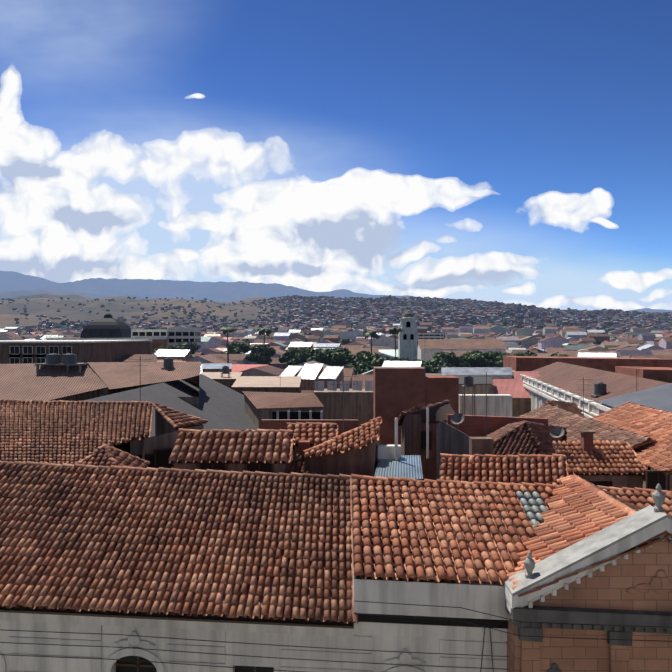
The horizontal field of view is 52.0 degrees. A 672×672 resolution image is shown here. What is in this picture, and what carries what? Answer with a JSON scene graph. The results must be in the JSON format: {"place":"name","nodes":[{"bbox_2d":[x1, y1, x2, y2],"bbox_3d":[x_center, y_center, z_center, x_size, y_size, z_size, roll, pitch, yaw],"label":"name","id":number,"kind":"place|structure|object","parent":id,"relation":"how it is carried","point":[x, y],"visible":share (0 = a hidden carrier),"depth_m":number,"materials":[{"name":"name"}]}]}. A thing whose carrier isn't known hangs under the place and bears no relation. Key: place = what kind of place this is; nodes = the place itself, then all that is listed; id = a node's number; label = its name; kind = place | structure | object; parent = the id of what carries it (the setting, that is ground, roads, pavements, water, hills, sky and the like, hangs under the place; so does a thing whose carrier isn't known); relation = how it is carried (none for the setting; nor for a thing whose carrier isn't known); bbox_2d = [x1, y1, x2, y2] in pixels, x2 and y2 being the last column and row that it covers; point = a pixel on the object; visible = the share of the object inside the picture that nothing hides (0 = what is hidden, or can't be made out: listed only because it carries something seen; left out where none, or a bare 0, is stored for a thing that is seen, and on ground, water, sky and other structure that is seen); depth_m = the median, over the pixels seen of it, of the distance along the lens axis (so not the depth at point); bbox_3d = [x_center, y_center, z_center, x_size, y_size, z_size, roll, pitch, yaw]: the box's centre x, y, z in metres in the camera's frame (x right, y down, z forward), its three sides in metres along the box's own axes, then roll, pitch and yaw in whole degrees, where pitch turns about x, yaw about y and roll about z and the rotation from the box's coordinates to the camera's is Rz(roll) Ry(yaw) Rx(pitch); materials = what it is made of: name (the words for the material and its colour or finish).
{"place":"outdoors","nodes":[
{"label":"outdoors","id":0,"kind":"place"},
{"bbox_2d":[0,402,670,624],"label":"roof underside","id":1,"kind":"structure","parent":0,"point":[439,412],"depth_m":21.00,"materials":[{"name":"brown tile"}]},
{"bbox_2d":[0,399,657,623],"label":"roof tile","id":2,"kind":"object","parent":1,"relation":"on","point":[299,570],"visible":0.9,"depth_m":21.40,"materials":[{"name":"brown tile"}]},
{"bbox_2d":[287,420,566,474],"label":"tiled roof","id":3,"kind":"structure","parent":1,"relation":"on","point":[527,437],"depth_m":34.01,"materials":[{"name":"brown tile"}]},
{"bbox_2d":[287,402,671,596],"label":"new roof tile","id":4,"kind":"object","parent":1,"relation":"on","point":[499,539],"visible":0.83,"depth_m":22.01,"materials":[{"name":"orange tile"}]},
{"bbox_2d":[398,400,651,449],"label":"old roof tile","id":5,"kind":"object","parent":1,"relation":"on","point":[553,412],"visible":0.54,"depth_m":41.80,"materials":[{"name":"brown tile"}]},
{"bbox_2d":[515,491,548,526],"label":"roof tiles","id":6,"kind":"object","parent":1,"relation":"on","point":[533,504],"visible":0.83,"depth_m":22.29,"materials":[{"name":"grey tile"}]},
{"bbox_2d":[0,295,671,488],"bbox_3d":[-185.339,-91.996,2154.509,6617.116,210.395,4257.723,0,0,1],"label":"distant roofs","id":7,"kind":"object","parent":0,"point":[221,406],"visible":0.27,"depth_m":82.44,"materials":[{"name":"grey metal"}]},
{"bbox_2d":[0,271,671,332],"bbox_3d":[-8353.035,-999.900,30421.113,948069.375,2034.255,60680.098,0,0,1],"label":"terrain","id":8,"kind":"structure","parent":0,"point":[15,286],"depth_m":8012.57,"materials":[{"name":"brown soil"}]},
{"bbox_2d":[46,310,614,417],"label":"buildings","id":9,"kind":"structure","parent":8,"relation":"on","point":[110,327],"depth_m":261.42,"materials":[{"name":"white paint"}]},
{"bbox_2d":[0,483,671,671],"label":"building","id":10,"kind":"structure","parent":8,"relation":"on","point":[634,588],"depth_m":18.16,"materials":[{"name":"white paint"}]},
{"bbox_2d":[0,601,671,671],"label":"facade cables","id":11,"kind":"object","parent":10,"relation":"attached to","point":[482,655],"visible":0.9,"depth_m":18.29,"materials":[{"name":"black plastic"}]},
{"bbox_2d":[0,338,671,522],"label":"buildings","id":12,"kind":"structure","parent":8,"relation":"on","point":[388,395],"depth_m":69.67,"materials":[{"name":"red brick"}]},
{"bbox_2d":[0,295,671,388],"bbox_3d":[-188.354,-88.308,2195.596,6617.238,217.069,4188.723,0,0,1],"label":"city houses","id":13,"kind":"structure","parent":8,"relation":"on","point":[519,320],"depth_m":1168.42,"materials":[{"name":"white"}]},
{"bbox_2d":[1,295,669,374],"bbox_3d":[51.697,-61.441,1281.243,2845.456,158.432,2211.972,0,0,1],"label":"trees","id":14,"kind":"object","parent":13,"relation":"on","point":[361,362],"depth_m":226.09,"materials":[{"name":"green plant"}]},
{"bbox_2d":[0,0,671,310],"label":"sky","id":15,"kind":"structure","parent":0,"point":[505,151],"materials":[{"name":"blue"}]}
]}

